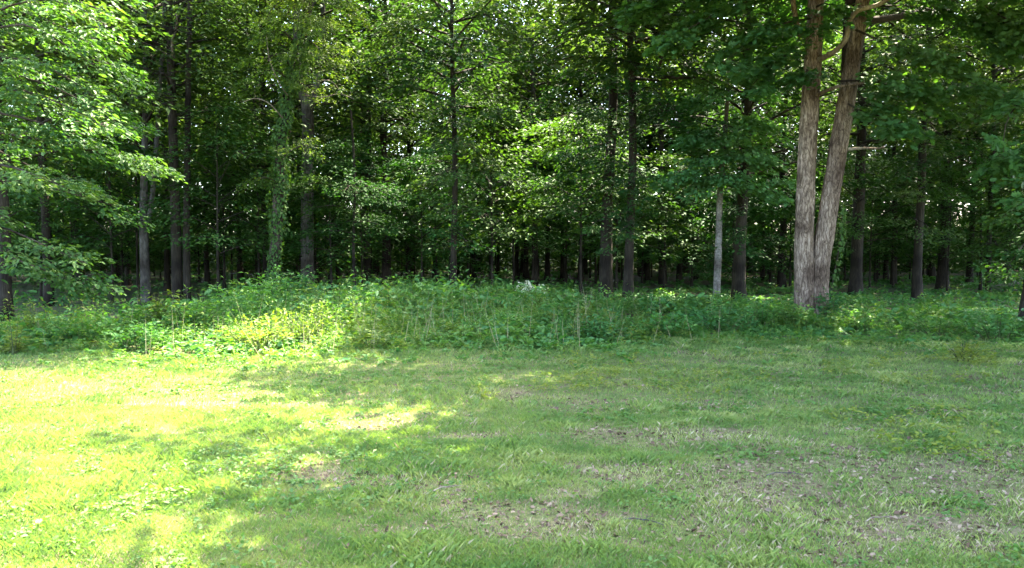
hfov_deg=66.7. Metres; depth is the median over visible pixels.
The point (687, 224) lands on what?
understory tree
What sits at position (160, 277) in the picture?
understory tree
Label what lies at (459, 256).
understory tree
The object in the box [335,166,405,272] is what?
understory tree
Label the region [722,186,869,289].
understory tree
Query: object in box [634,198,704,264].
understory tree
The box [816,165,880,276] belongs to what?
understory tree
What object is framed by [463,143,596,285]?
understory tree
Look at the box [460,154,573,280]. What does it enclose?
understory tree
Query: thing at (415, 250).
understory tree
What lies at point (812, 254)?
white oak
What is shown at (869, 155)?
forest tree
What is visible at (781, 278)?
forest tree
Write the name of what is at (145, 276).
pale forked tree
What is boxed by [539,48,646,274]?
forest tree
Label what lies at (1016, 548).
lawn weeds
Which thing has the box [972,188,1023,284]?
understory tree
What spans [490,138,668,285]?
understory tree
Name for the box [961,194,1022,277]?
understory tree
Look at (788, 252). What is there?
understory tree
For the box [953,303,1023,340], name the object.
shrub
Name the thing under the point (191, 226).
understory tree
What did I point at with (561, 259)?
forest tree
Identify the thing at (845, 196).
understory tree
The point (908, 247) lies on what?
understory tree
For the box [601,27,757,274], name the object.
forest tree
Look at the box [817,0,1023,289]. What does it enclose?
forest tree
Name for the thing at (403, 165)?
understory tree
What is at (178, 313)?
shrub
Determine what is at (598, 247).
understory tree
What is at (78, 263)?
forest tree
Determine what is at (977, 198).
forest tree
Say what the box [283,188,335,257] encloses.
understory tree
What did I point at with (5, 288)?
forest tree
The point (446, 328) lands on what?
shrub
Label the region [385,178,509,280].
understory tree
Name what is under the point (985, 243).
understory tree
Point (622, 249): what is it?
understory tree
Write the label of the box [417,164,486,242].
understory tree
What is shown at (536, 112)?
forest tree
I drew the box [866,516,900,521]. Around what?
fallen twig
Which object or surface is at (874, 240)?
understory tree
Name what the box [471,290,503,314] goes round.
shrub
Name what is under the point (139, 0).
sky
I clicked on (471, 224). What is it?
understory tree
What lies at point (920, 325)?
shrub
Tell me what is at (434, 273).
forest tree
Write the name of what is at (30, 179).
edge tree
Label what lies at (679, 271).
forest tree
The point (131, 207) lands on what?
understory tree
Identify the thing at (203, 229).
understory tree
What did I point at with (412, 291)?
shrub
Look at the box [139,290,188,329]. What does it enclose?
shrub
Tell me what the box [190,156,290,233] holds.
understory tree
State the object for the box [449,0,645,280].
forest tree
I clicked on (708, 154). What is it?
understory tree
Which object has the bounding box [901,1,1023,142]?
forest tree
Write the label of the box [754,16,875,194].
forest tree
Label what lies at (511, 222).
understory tree
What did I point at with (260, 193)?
understory tree
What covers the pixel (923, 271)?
understory tree
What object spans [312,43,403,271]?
forest tree
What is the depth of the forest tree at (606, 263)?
25.65 m
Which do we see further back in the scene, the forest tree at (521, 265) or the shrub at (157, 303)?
the forest tree at (521, 265)
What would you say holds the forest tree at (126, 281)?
on the ground at (552, 512)
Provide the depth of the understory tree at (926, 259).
39.06 m
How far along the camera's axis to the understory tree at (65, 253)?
49.71 m
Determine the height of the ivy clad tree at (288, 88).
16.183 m
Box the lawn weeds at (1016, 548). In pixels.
[0,341,1023,567]
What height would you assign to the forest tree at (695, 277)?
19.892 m
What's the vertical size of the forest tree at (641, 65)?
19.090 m
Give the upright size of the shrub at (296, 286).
1.472 m
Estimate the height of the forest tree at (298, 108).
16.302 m
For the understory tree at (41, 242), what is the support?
on the ground at (552, 512)
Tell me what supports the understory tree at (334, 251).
on the ground at (552, 512)
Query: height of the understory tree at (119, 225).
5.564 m
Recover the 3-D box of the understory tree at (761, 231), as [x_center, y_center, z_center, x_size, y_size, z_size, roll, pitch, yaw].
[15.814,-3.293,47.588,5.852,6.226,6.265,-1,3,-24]
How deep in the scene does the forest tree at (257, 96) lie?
46.87 m
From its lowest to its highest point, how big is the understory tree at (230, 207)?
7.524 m
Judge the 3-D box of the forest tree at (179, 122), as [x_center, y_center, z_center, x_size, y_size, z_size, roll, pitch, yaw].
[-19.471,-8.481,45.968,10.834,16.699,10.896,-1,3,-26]
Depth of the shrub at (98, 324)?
15.45 m
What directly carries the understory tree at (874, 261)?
on the ground at (552, 512)
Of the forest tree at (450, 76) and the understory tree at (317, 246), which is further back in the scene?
the understory tree at (317, 246)
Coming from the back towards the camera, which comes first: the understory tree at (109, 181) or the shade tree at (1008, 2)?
the understory tree at (109, 181)
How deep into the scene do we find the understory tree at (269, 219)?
44.82 m
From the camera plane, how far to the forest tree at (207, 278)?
37.89 m
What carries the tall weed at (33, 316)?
on the ground at (552, 512)
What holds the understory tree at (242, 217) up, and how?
on the ground at (552, 512)
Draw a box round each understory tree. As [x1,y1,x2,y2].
[4,106,112,240]
[7,164,58,244]
[9,189,122,300]
[10,117,118,291]
[10,122,148,295]
[10,150,137,245]
[11,210,92,281]
[15,79,241,296]
[21,166,123,256]
[26,136,190,303]
[26,224,102,273]
[50,174,170,291]
[60,197,139,278]
[61,158,107,274]
[82,176,162,261]
[83,179,193,260]
[90,161,239,262]
[93,169,157,241]
[118,218,192,278]
[131,233,190,276]
[133,98,331,300]
[138,122,300,290]
[153,189,250,281]
[159,128,342,289]
[161,186,254,279]
[181,143,270,284]
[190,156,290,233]
[190,168,248,275]
[194,134,297,281]
[199,190,297,280]
[215,164,326,240]
[243,179,388,289]
[248,222,325,274]
[260,137,417,293]
[281,188,377,282]
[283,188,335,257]
[284,168,396,282]
[286,125,418,290]
[297,208,376,275]
[318,212,379,279]
[320,167,403,262]
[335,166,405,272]
[339,175,476,281]
[356,152,498,282]
[357,217,438,277]
[359,204,396,275]
[373,200,466,276]
[378,92,560,295]
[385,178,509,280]
[388,143,495,285]
[390,160,470,278]
[400,137,529,284]
[404,165,522,281]
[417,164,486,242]
[429,227,500,275]
[445,164,599,290]
[446,184,539,273]
[450,130,574,280]
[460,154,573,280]
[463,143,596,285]
[483,161,576,250]
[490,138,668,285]
[495,169,600,280]
[496,108,689,297]
[504,195,575,275]
[531,134,706,290]
[541,153,688,261]
[543,135,669,283]
[556,197,625,277]
[569,199,622,274]
[569,199,658,279]
[593,147,710,284]
[612,150,727,287]
[623,197,669,273]
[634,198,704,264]
[634,204,689,276]
[635,163,727,256]
[635,189,750,286]
[656,148,771,248]
[669,180,795,286]
[683,201,792,274]
[685,151,756,275]
[712,150,847,283]
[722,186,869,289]
[723,194,793,274]
[727,169,852,241]
[767,197,877,274]
[773,144,973,249]
[787,192,868,238]
[795,149,907,279]
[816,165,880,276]
[830,190,951,281]
[834,158,951,289]
[836,129,935,278]
[838,149,981,287]
[848,173,910,274]
[862,197,975,283]
[865,197,959,279]
[886,167,1013,290]
[889,158,968,275]
[889,204,966,274]
[890,96,1023,289]
[931,204,1022,275]
[947,177,1023,285]
[949,203,1012,276]
[949,216,1017,276]
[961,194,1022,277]
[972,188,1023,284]
[982,210,1023,263]
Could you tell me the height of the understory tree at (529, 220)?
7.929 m
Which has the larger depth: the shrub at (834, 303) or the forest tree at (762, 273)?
the forest tree at (762, 273)
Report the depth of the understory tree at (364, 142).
30.23 m
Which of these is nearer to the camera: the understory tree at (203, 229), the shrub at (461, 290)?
the shrub at (461, 290)
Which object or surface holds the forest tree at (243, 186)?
on the ground at (552, 512)
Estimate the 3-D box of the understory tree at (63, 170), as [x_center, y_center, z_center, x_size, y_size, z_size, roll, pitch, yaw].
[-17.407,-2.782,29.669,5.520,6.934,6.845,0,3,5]
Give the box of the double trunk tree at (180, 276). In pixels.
[9,0,313,302]
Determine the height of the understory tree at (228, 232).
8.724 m
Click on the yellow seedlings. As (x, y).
(996, 431)
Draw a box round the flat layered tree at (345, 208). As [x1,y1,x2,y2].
[267,109,417,293]
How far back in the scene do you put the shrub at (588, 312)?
17.83 m
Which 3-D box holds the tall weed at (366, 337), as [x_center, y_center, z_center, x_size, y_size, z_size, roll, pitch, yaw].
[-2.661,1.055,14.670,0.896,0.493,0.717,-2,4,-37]
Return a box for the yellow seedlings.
[474,349,1003,462]
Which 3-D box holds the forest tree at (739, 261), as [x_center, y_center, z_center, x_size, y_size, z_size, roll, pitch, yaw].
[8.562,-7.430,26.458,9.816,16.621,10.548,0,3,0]
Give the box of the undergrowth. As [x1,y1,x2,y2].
[0,260,1023,369]
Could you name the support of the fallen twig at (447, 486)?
on the ground at (552, 512)
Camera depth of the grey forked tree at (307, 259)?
28.70 m
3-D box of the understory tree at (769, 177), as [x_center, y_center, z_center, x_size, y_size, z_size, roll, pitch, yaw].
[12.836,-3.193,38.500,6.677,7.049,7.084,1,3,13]
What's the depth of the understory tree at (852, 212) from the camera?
44.35 m
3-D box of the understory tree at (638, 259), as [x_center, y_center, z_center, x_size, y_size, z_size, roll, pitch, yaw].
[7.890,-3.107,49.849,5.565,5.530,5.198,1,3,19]
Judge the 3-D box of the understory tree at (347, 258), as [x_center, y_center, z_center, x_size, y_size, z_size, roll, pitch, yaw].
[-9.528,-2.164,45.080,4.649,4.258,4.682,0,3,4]
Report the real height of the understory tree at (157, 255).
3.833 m
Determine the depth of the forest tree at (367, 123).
31.67 m
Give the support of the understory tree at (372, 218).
on the ground at (552, 512)
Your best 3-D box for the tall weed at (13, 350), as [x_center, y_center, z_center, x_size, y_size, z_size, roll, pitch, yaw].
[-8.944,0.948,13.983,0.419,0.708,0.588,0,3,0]
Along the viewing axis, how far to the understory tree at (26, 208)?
24.68 m
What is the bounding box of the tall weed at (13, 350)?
[2,317,25,354]
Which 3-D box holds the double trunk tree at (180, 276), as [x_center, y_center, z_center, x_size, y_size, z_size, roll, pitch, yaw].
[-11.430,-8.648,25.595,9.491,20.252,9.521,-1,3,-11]
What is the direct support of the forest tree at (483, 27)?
on the ground at (552, 512)
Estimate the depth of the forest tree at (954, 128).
51.61 m
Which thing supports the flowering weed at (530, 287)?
on the ground at (552, 512)
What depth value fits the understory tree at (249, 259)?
34.29 m
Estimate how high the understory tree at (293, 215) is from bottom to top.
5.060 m
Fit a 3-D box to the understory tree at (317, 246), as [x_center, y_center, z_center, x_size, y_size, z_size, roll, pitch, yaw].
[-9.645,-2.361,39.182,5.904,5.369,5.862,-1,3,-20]
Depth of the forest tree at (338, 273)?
41.56 m
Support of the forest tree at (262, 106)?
on the ground at (552, 512)
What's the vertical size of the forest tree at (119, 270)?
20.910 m
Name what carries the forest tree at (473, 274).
on the ground at (552, 512)
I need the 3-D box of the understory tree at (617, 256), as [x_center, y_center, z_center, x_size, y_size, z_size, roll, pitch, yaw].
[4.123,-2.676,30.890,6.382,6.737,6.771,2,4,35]
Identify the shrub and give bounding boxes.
[45,312,124,343]
[101,320,172,350]
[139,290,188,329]
[160,298,228,334]
[216,312,296,352]
[260,264,323,308]
[261,299,333,342]
[309,285,362,327]
[366,277,412,325]
[387,280,431,318]
[433,279,473,308]
[436,316,489,337]
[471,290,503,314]
[479,313,534,335]
[564,301,618,326]
[567,309,625,338]
[624,304,703,336]
[684,298,759,330]
[736,299,790,326]
[775,302,824,327]
[814,287,846,317]
[831,308,903,331]
[901,311,982,335]
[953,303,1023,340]
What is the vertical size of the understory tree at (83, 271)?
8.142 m
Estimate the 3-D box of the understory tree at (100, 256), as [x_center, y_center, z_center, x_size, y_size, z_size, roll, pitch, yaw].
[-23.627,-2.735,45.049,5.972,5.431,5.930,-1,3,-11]
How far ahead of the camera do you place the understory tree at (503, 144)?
39.02 m
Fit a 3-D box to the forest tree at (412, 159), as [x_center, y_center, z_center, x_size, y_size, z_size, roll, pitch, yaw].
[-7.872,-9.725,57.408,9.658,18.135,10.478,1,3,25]
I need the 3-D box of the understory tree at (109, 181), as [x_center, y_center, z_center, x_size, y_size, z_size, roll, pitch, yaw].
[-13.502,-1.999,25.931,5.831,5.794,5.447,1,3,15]
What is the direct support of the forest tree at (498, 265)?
on the ground at (552, 512)
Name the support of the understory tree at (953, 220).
on the ground at (552, 512)
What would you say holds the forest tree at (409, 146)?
on the ground at (552, 512)
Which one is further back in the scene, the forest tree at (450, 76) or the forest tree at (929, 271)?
the forest tree at (929, 271)
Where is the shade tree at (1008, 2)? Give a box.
[979,0,1023,29]
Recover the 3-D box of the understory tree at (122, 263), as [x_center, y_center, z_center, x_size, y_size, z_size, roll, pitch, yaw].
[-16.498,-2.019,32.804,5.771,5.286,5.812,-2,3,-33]
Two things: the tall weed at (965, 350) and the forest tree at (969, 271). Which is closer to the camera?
the tall weed at (965, 350)
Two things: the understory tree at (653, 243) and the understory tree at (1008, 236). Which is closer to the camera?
the understory tree at (1008, 236)
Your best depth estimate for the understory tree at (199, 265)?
41.40 m
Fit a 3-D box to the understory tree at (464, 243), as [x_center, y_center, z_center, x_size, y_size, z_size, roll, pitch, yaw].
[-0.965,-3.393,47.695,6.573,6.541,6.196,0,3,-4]
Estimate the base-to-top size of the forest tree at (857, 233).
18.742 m
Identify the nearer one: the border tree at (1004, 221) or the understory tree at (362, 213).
the border tree at (1004, 221)
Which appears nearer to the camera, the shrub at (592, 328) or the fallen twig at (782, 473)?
the fallen twig at (782, 473)
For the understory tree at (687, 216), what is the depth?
34.97 m
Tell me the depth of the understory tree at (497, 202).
36.35 m
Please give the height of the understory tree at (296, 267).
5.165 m
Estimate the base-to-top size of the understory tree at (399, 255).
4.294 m
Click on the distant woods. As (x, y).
(507, 262)
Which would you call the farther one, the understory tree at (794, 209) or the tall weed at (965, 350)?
the understory tree at (794, 209)
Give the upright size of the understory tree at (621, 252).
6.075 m
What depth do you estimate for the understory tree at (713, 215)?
45.42 m
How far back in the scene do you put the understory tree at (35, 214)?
27.30 m
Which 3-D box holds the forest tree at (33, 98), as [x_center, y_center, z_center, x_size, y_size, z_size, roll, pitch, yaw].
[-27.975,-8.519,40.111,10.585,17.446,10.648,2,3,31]
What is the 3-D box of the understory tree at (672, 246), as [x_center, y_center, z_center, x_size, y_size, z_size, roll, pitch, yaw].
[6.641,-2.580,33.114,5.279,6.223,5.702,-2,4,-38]
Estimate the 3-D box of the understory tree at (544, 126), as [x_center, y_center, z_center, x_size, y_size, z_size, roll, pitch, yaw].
[2.803,-2.791,28.503,7.285,7.239,6.805,0,3,5]
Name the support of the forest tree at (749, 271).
on the ground at (552, 512)
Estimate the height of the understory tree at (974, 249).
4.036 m
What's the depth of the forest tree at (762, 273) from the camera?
42.64 m
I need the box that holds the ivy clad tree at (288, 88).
[221,0,373,298]
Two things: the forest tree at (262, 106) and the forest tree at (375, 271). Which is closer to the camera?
the forest tree at (262, 106)
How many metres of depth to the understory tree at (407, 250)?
36.21 m
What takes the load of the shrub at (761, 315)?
on the ground at (552, 512)
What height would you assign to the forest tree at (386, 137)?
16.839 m
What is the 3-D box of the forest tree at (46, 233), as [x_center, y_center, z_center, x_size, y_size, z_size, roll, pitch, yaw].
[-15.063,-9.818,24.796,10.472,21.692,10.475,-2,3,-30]
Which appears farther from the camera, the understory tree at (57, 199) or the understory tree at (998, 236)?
the understory tree at (998, 236)
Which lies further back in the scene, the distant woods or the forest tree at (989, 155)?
the distant woods
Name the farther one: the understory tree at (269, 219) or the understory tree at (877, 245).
the understory tree at (269, 219)
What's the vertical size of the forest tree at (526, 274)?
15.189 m
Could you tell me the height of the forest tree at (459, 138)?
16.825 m
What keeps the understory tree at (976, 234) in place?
on the ground at (552, 512)
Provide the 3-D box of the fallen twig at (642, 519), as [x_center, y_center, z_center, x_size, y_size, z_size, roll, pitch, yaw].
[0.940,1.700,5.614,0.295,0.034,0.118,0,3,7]
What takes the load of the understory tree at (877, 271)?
on the ground at (552, 512)
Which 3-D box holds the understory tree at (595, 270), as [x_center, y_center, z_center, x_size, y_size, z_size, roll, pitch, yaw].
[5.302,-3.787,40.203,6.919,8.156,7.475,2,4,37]
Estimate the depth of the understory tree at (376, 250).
49.20 m
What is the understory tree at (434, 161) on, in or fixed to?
on the ground at (552, 512)
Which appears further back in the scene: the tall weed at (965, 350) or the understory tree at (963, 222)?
the understory tree at (963, 222)
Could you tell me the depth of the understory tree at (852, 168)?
32.05 m
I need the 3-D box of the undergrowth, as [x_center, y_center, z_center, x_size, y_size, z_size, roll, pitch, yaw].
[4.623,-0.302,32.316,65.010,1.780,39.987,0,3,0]
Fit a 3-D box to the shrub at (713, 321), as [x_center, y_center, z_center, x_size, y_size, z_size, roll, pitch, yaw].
[4.733,0.723,17.558,1.578,0.812,1.539,2,4,37]
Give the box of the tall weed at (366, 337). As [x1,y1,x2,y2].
[347,327,389,349]
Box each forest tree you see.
[0,0,209,320]
[2,0,185,281]
[3,0,117,180]
[3,0,206,306]
[5,16,68,199]
[8,2,219,276]
[8,17,103,166]
[11,0,243,285]
[16,0,206,281]
[52,0,280,290]
[83,0,322,285]
[88,8,242,186]
[131,58,193,273]
[132,0,331,280]
[138,0,364,283]
[161,0,328,270]
[185,0,340,276]
[212,0,399,281]
[214,0,274,270]
[234,1,372,274]
[243,5,436,279]
[262,0,497,291]
[290,0,497,289]
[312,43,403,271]
[315,0,427,273]
[315,0,590,292]
[318,8,465,208]
[338,0,487,279]
[339,1,509,279]
[389,0,579,282]
[390,33,438,270]
[394,30,495,273]
[404,0,540,278]
[420,41,512,271]
[441,0,626,285]
[445,53,538,273]
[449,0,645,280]
[450,9,590,279]
[463,43,567,278]
[471,58,572,272]
[483,0,802,301]
[498,0,678,283]
[505,33,649,279]
[506,0,831,301]
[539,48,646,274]
[559,0,770,284]
[560,35,720,276]
[570,2,759,279]
[573,54,668,272]
[577,2,766,280]
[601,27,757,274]
[607,4,790,278]
[621,0,907,300]
[666,16,830,276]
[686,1,854,279]
[709,55,828,272]
[710,2,878,287]
[736,0,990,294]
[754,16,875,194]
[775,36,870,177]
[788,0,997,283]
[791,0,1021,298]
[817,0,970,278]
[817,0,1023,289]
[817,26,943,272]
[833,33,917,271]
[851,26,1020,276]
[866,0,1023,291]
[868,2,1005,273]
[869,4,1023,283]
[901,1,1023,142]
[927,1,1023,281]
[939,62,1018,273]
[958,70,1023,188]
[963,9,1023,208]
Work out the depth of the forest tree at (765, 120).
47.18 m
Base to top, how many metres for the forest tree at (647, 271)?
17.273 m
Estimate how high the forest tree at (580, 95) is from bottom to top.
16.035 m
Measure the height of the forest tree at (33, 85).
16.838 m
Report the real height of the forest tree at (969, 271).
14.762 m
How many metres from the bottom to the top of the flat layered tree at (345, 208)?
7.140 m
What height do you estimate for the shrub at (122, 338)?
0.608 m
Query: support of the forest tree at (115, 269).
on the ground at (552, 512)
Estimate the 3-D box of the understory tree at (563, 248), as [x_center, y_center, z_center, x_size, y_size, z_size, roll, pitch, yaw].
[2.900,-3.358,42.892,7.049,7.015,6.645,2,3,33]
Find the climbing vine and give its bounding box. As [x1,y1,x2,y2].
[829,207,846,303]
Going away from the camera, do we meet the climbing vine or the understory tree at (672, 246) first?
the climbing vine
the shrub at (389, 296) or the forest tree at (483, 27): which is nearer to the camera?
the shrub at (389, 296)
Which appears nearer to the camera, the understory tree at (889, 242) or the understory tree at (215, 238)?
the understory tree at (215, 238)
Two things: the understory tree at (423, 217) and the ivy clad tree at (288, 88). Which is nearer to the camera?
the ivy clad tree at (288, 88)
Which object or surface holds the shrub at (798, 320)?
on the ground at (552, 512)
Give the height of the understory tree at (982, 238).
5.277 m
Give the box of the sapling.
[643,71,796,295]
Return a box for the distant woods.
[3,0,1023,274]
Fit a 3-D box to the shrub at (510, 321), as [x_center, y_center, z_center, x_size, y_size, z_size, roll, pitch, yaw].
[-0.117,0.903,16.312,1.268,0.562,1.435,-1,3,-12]
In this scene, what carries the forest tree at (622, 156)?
on the ground at (552, 512)
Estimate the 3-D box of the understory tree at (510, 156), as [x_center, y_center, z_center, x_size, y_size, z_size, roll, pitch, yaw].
[-1.460,-2.907,27.181,6.460,7.615,6.979,0,3,-3]
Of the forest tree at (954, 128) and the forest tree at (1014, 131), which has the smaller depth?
the forest tree at (1014, 131)
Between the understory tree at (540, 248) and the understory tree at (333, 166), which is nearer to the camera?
the understory tree at (333, 166)
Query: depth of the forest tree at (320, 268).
50.59 m
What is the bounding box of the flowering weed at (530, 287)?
[515,280,547,313]
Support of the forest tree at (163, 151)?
on the ground at (552, 512)
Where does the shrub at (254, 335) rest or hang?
on the ground at (552, 512)
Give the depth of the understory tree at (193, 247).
35.77 m
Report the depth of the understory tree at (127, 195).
29.15 m
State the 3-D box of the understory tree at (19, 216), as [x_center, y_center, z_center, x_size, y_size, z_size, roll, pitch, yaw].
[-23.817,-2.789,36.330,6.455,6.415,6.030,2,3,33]
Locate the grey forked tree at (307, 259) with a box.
[171,0,448,289]
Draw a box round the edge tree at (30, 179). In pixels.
[0,0,187,303]
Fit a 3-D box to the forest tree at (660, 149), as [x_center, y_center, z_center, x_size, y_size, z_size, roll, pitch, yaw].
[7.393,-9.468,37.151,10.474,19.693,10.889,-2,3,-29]
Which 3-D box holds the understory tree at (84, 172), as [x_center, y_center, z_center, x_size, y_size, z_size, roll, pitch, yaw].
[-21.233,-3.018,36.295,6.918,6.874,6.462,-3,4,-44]
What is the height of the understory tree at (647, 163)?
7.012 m
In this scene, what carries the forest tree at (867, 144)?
on the ground at (552, 512)
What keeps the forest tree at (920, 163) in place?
on the ground at (552, 512)
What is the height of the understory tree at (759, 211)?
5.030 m
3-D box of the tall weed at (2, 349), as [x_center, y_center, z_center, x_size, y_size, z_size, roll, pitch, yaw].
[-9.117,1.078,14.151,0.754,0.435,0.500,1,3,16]
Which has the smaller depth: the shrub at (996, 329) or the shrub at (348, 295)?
the shrub at (996, 329)
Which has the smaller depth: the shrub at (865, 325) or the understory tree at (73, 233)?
the shrub at (865, 325)
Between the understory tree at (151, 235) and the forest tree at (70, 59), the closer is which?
the forest tree at (70, 59)
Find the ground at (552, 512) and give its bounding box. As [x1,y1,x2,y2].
[0,246,1023,567]
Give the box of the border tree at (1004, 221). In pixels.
[888,0,1023,322]
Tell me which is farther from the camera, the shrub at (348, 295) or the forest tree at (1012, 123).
the forest tree at (1012, 123)
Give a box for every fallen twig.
[433,484,467,491]
[625,516,662,524]
[766,472,804,475]
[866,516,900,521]
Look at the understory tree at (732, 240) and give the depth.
41.42 m
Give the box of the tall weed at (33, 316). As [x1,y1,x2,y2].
[10,303,47,330]
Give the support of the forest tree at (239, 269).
on the ground at (552, 512)
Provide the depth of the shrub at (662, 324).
16.38 m
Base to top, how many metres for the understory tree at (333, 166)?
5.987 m
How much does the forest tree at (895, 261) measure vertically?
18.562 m
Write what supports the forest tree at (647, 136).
on the ground at (552, 512)
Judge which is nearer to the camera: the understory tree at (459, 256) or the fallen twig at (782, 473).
the fallen twig at (782, 473)
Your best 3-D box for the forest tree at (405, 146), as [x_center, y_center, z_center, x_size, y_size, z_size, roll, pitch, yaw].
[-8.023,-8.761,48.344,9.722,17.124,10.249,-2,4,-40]
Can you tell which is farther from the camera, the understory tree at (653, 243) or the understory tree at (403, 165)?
the understory tree at (653, 243)
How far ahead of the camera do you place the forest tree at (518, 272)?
45.49 m
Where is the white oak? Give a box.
[611,0,1023,314]
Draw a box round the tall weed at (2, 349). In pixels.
[0,331,31,353]
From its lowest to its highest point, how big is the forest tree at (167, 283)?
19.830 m
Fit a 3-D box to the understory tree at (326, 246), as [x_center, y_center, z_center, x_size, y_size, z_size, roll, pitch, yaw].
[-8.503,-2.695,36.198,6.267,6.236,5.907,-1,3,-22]
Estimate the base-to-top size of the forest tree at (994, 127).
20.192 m
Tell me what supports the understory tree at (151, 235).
on the ground at (552, 512)
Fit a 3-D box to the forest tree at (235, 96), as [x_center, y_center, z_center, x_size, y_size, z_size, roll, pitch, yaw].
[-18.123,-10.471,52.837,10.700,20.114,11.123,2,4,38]
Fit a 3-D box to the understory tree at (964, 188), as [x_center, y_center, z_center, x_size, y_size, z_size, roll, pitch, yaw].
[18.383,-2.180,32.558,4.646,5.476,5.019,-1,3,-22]
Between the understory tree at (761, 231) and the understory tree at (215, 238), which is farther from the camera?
the understory tree at (761, 231)
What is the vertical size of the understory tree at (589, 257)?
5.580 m
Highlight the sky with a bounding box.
[9,0,1002,243]
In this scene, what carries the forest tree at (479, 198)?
on the ground at (552, 512)
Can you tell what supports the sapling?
on the ground at (552, 512)
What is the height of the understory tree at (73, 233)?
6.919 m
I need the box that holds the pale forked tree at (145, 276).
[2,0,290,301]
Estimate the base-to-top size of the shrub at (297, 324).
0.952 m
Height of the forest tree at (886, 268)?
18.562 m
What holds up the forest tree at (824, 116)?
on the ground at (552, 512)
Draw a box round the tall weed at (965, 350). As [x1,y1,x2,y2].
[941,337,990,363]

